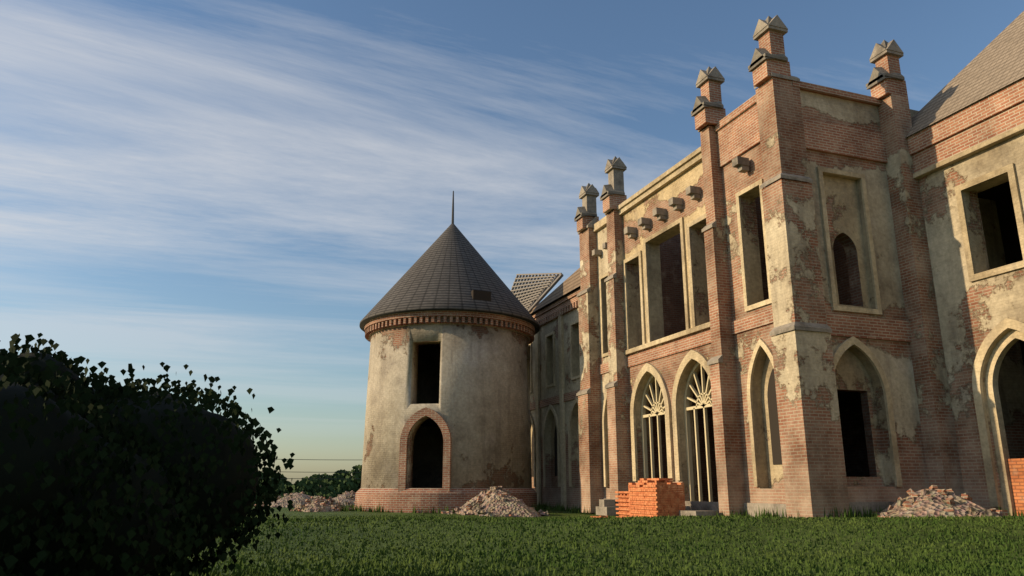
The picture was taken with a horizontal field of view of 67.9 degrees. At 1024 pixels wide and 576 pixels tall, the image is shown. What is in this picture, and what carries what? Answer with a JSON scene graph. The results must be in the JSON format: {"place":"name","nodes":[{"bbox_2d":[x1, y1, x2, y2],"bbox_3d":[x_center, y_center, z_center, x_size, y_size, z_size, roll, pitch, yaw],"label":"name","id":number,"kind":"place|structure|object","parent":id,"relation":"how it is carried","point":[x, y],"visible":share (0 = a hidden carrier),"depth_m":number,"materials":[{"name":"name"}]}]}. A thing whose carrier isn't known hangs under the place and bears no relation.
{"place":"outdoors","nodes":[
{"label":"outdoors","id":0,"kind":"place"},
{"bbox_2d":[471,290,490,301],"bbox_3d":[-1.345,0.388,33.122,0.840,0.500,0.240,7,-16,-24],"label":"roof hatch","id":1,"kind":"object","parent":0,"point":[481,295],"visible":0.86,"depth_m":33.02,"materials":[{"name":"black"}]},
{"bbox_2d":[0,0,1023,483],"label":"sky","id":2,"kind":"structure","parent":0,"point":[226,190],"materials":[{"name":"blue"}]},
{"bbox_2d":[529,307,579,509],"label":"wing wall","id":3,"kind":"structure","parent":0,"point":[551,492],"depth_m":35.95,"materials":[{"name":"beige paint"}]},
{"bbox_2d":[532,426,557,476],"bbox_3d":[2.177,7.595,36.123,0.030,2.600,6.750,5,-16,-19],"label":"dark niche","id":4,"kind":"object","parent":3,"relation":"in","point":[555,451],"visible":0.22,"depth_m":36.42,"materials":[{"name":"black"}]},
{"bbox_2d":[529,315,579,509],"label":"wing trim","id":5,"kind":"structure","parent":3,"relation":"attached to","point":[561,454],"depth_m":36.07,"materials":[{"name":"beige stone"}]},
{"bbox_2d":[530,288,580,409],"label":"wing cornice","id":6,"kind":"structure","parent":3,"relation":"attached to","point":[556,309],"depth_m":36.30,"materials":[{"name":"brown brick"}]},
{"bbox_2d":[530,268,580,314],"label":"wing roof","id":7,"kind":"structure","parent":3,"relation":"on","point":[569,285],"depth_m":36.23,"materials":[{"name":"brown tile"}]},
{"bbox_2d":[159,506,1023,575],"bbox_3d":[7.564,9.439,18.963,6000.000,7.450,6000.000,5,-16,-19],"label":"ground","id":8,"kind":"structure","parent":0,"point":[356,528],"depth_m":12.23,"materials":[{"name":"green plant"}]},
{"bbox_2d":[0,333,297,575],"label":"bush","id":9,"kind":"object","parent":8,"relation":"on","point":[113,478],"visible":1,"depth_m":4.56,"materials":[{"name":"green plant"}]},
{"bbox_2d":[259,477,285,487],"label":"tree","id":10,"kind":"object","parent":8,"relation":"on","point":[281,483],"visible":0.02,"depth_m":117.44,"materials":[{"name":"green plant"}]},
{"bbox_2d":[259,472,292,485],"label":"tree","id":11,"kind":"object","parent":8,"relation":"on","point":[284,480],"visible":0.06,"depth_m":162.93,"materials":[{"name":"green plant"}]},
{"bbox_2d":[275,484,290,495],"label":"tree","id":12,"kind":"object","parent":8,"relation":"on","point":[283,489],"visible":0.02,"depth_m":97.56,"materials":[{"name":"green plant"}]},
{"bbox_2d":[253,491,341,507],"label":"rubble pile","id":13,"kind":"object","parent":8,"relation":"on","point":[296,498],"depth_m":40.43,"materials":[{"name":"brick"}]},
{"bbox_2d":[282,479,339,498],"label":"tree","id":14,"kind":"object","parent":8,"relation":"on","point":[307,486],"visible":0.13,"depth_m":95.43,"materials":[{"name":"green plant"}]},
{"bbox_2d":[305,476,332,487],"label":"tree","id":15,"kind":"object","parent":8,"relation":"on","point":[317,483],"visible":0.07,"depth_m":113.22,"materials":[{"name":"green plant"}]},
{"bbox_2d":[290,495,351,511],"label":"rubble pile","id":16,"kind":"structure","parent":8,"relation":"on","point":[319,504],"depth_m":33.07,"materials":[{"name":"stone"}]},
{"bbox_2d":[312,473,332,486],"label":"tree","id":17,"kind":"object","parent":8,"relation":"on","point":[323,477],"visible":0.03,"depth_m":129.59,"materials":[{"name":"green plant"}]},
{"bbox_2d":[332,490,355,505],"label":"rubble pile","id":18,"kind":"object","parent":8,"relation":"on","point":[348,498],"depth_m":44.52,"materials":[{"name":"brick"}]},
{"bbox_2d":[331,465,361,506],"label":"tree","id":19,"kind":"object","parent":8,"relation":"on","point":[341,485],"visible":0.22,"depth_m":107.01,"materials":[{"name":"green plant"}]},
{"bbox_2d":[420,418,438,426],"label":"tower interior floors","id":20,"kind":"structure","parent":8,"relation":"on","point":[429,422],"depth_m":35.91,"materials":[{"name":"grey"}]},
{"bbox_2d":[354,488,536,512],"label":"tower plinth","id":21,"kind":"structure","parent":8,"relation":"on","point":[409,500],"depth_m":30.66,"materials":[{"name":"brown brick"}]},
{"bbox_2d":[361,324,531,487],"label":"tower wall","id":22,"kind":"structure","parent":8,"relation":"on","point":[469,385],"depth_m":32.45,"materials":[{"name":"beige paint"}]},
{"bbox_2d":[398,407,451,491],"bbox_3d":[-3.550,6.637,31.188,2.150,3.450,0.220,-2,-15,9],"label":"door arch surround","id":23,"kind":"object","parent":22,"relation":"attached to","point":[436,417],"visible":0.99,"depth_m":31.13,"materials":[{"name":"brown brick"}]},
{"bbox_2d":[359,223,539,344],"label":"tower roof","id":24,"kind":"structure","parent":22,"relation":"on","point":[450,269],"depth_m":34.06,"materials":[{"name":"grey tile"}]},
{"bbox_2d":[451,191,453,223],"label":"roof spire","id":25,"kind":"structure","parent":24,"relation":"on","point":[452,221],"depth_m":37.72,"materials":[{"name":"grey metal"}]},
{"bbox_2d":[364,310,534,344],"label":"tower cornice","id":26,"kind":"structure","parent":22,"relation":"attached to","point":[385,322],"depth_m":32.81,"materials":[{"name":"brown brick"}]},
{"bbox_2d":[441,486,549,516],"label":"rubble pile","id":27,"kind":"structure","parent":8,"relation":"on","point":[495,501],"depth_m":27.80,"materials":[{"name":"stone"}]},
{"bbox_2d":[576,216,603,512],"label":"buttress","id":28,"kind":"structure","parent":8,"relation":"on","point":[588,394],"depth_m":31.51,"materials":[{"name":"paint"}]},
{"bbox_2d":[574,183,598,231],"bbox_3d":[3.334,-3.622,33.758,0.934,2.300,0.760,5,-16,-19],"label":"pinnacle","id":29,"kind":"object","parent":28,"relation":"on","point":[586,214],"visible":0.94,"depth_m":33.56,"materials":[{"name":"stone"}]},
{"bbox_2d":[597,226,609,498],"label":"wall","id":30,"kind":"structure","parent":8,"relation":"on","point":[602,262],"depth_m":31.81,"materials":[{"name":"beige paint"}]},
{"bbox_2d":[604,209,632,506],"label":"buttress","id":31,"kind":"structure","parent":8,"relation":"on","point":[619,438],"depth_m":29.32,"materials":[{"name":"paint"}]},
{"bbox_2d":[600,156,626,213],"bbox_3d":[4.210,-4.329,31.457,0.934,2.500,0.760,5,-16,-19],"label":"pinnacle","id":32,"kind":"object","parent":31,"relation":"on","point":[613,196],"visible":0.97,"depth_m":31.25,"materials":[{"name":"stone"}]},
{"bbox_2d":[590,478,684,517],"bbox_3d":[3.813,6.633,23.894,1.876,1.250,3.555,5,-16,-19],"label":"brick stack","id":33,"kind":"object","parent":8,"relation":"on","point":[650,497],"visible":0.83,"depth_m":22.97,"materials":[{"name":"orange brick"}]},
{"bbox_2d":[596,499,717,516],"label":"stone blocks","id":34,"kind":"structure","parent":8,"relation":"on","point":[606,507],"depth_m":27.30,"materials":[{"name":"beige stone"}]},
{"bbox_2d":[622,161,711,500],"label":"wall","id":35,"kind":"structure","parent":8,"relation":"on","point":[667,367],"depth_m":27.69,"materials":[{"name":"paint"}]},
{"bbox_2d":[641,375,667,477],"bbox_3d":[5.306,5.366,27.351,0.140,4.760,2.270,5,-16,-19],"label":"arched window frame","id":36,"kind":"object","parent":35,"relation":"attached to","point":[658,408],"visible":0.6,"depth_m":27.88,"materials":[{"name":"beige wood"}]},
{"bbox_2d":[593,146,773,486],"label":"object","id":37,"kind":"object","parent":35,"relation":"attached to","point":[680,168],"visible":0.77,"depth_m":26.12,"materials":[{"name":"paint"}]},
{"bbox_2d":[599,94,772,374],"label":"brick trim","id":38,"kind":"structure","parent":37,"relation":"attached to","point":[737,130],"depth_m":24.05,"materials":[{"name":"brick"}]},
{"bbox_2d":[684,362,712,501],"bbox_3d":[6.315,4.663,24.669,0.140,4.760,2.270,5,-16,-19],"label":"arched window frame","id":39,"kind":"object","parent":35,"relation":"on","point":[704,399],"visible":0.61,"depth_m":25.13,"materials":[{"name":"beige wood"}]},
{"bbox_2d":[340,501,1023,517],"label":"base weeds","id":40,"kind":"object","parent":8,"relation":"on","point":[562,508],"visible":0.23,"depth_m":29.60,"materials":[{"name":"green plant"}]},
{"bbox_2d":[592,156,786,516],"bbox_3d":[5.370,2.330,26.301,0.500,10.800,13.150,5,-16,-19],"label":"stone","id":41,"kind":"object","parent":8,"relation":"on","point":[741,164],"visible":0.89,"depth_m":24.60,"materials":[{"name":"grey stone"}]},
{"bbox_2d":[698,125,746,515],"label":"buttress","id":42,"kind":"structure","parent":8,"relation":"on","point":[721,362],"depth_m":23.12,"materials":[{"name":"brick"}]},
{"bbox_2d":[691,66,725,130],"bbox_3d":[6.549,-6.396,25.354,0.934,2.300,0.760,5,-16,-19],"label":"pinnacle","id":43,"kind":"object","parent":42,"relation":"on","point":[708,108],"visible":0.97,"depth_m":25.13,"materials":[{"name":"brick"}]},
{"bbox_2d":[722,143,785,503],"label":"bay wall","id":44,"kind":"structure","parent":8,"relation":"on","point":[770,489],"depth_m":22.74,"materials":[{"name":"brick"}]},
{"bbox_2d":[767,368,781,464],"bbox_3d":[7.531,3.617,21.551,0.040,2.700,0.700,5,-16,-19],"label":"dark bay niche","id":45,"kind":"object","parent":44,"relation":"in","point":[774,427],"visible":0.53,"depth_m":21.65,"materials":[{"name":"brown paint"}]},
{"bbox_2d":[639,196,869,501],"bbox_3d":[9.834,2.356,27.974,7.900,11.600,12.050,5,-16,-19],"label":"dark interior","id":46,"kind":"object","parent":8,"relation":"on","point":[853,435],"visible":0.04,"depth_m":29.11,"materials":[{"name":"grey"}]},
{"bbox_2d":[754,72,849,517],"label":"corner pier","id":47,"kind":"structure","parent":8,"relation":"on","point":[814,469],"depth_m":20.26,"materials":[{"name":"brick"}]},
{"bbox_2d":[748,15,790,86],"bbox_3d":[7.634,-7.116,22.607,0.970,2.300,0.800,5,-16,-19],"label":"pinnacle","id":48,"kind":"object","parent":47,"relation":"on","point":[769,57],"visible":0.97,"depth_m":22.39,"materials":[{"name":"brick"}]},
{"bbox_2d":[800,90,928,501],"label":"return wall","id":49,"kind":"structure","parent":8,"relation":"on","point":[855,370],"depth_m":21.50,"materials":[{"name":"beige paint"}]},
{"bbox_2d":[791,80,910,341],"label":"brick trim","id":50,"kind":"structure","parent":49,"relation":"attached to","point":[840,140],"depth_m":22.18,"materials":[{"name":"red brick"}]},
{"bbox_2d":[816,166,902,486],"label":"cream trim","id":51,"kind":"structure","parent":49,"relation":"attached to","point":[846,344],"depth_m":21.01,"materials":[{"name":"beige stone"}]},
{"bbox_2d":[849,502,893,516],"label":"wall plinth","id":52,"kind":"structure","parent":8,"relation":"on","point":[879,506],"depth_m":19.52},
{"bbox_2d":[878,94,963,495],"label":"corner pier","id":53,"kind":"structure","parent":8,"relation":"on","point":[942,459],"depth_m":21.41,"materials":[{"name":"brick"}]},
{"bbox_2d":[866,39,907,99],"bbox_3d":[11.545,-6.777,23.505,0.934,2.100,0.760,5,-16,-19],"label":"pinnacle","id":54,"kind":"object","parent":53,"relation":"on","point":[887,78],"visible":0.97,"depth_m":23.29,"materials":[{"name":"brick"}]},
{"bbox_2d":[872,485,1007,517],"bbox_3d":[10.248,5.367,18.388,3.546,1.176,5.568,5,-16,-19],"label":"rubble pile","id":55,"kind":"object","parent":8,"relation":"on","point":[932,500],"visible":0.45,"depth_m":17.80,"materials":[{"name":"stone"}]},
{"bbox_2d":[910,109,1023,458],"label":"block walls","id":56,"kind":"structure","parent":8,"relation":"on","point":[1011,382],"depth_m":22.58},
{"bbox_2d":[905,11,1023,137],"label":"wing roof","id":57,"kind":"structure","parent":56,"relation":"on","point":[996,63],"depth_m":21.81,"materials":[{"name":"brown tile"}]},
{"bbox_2d":[907,77,1023,172],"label":"wing cornice","id":58,"kind":"structure","parent":56,"relation":"attached to","point":[992,115],"depth_m":20.75,"materials":[{"name":"brick"}]},
{"bbox_2d":[977,181,1023,363],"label":"wing interior","id":59,"kind":"object","parent":8,"relation":"on","point":[1000,195],"depth_m":23.61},
{"bbox_2d":[1007,458,1023,515],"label":"brick wall","id":60,"kind":"structure","parent":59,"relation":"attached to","point":[1016,469],"depth_m":19.01,"materials":[{"name":"brick"}]},
{"bbox_3d":[5.216,5.610,38.998,6.820,10.900,11.800,5,-16,-19],"label":"wing","id":61,"kind":"object","parent":8,"relation":"on","visible":0},
{"bbox_2d":[510,273,562,312],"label":"roof frame","id":62,"kind":"object","parent":61,"relation":"on","point":[533,295],"visible":0.61,"depth_m":40.89,"materials":[{"name":"grey"}]},
{"bbox_2d":[919,132,1023,516],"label":"wing wall","id":63,"kind":"structure","parent":0,"point":[972,315],"depth_m":20.55,"materials":[{"name":"beige paint"}]},
{"bbox_2d":[913,124,1023,515],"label":"door trim","id":64,"kind":"structure","parent":63,"relation":"attached to","point":[1009,340],"depth_m":19.68,"materials":[{"name":"beige stone"}]},
{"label":"utility pole","id":65,"kind":"object","parent":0,"visible":0},
{"bbox_2d":[261,459,360,478],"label":"utility wires","id":66,"kind":"object","parent":65,"relation":"attached to","point":[315,478],"visible":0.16,"depth_m":65.84,"materials":[{"name":"grey metal"}]}
]}

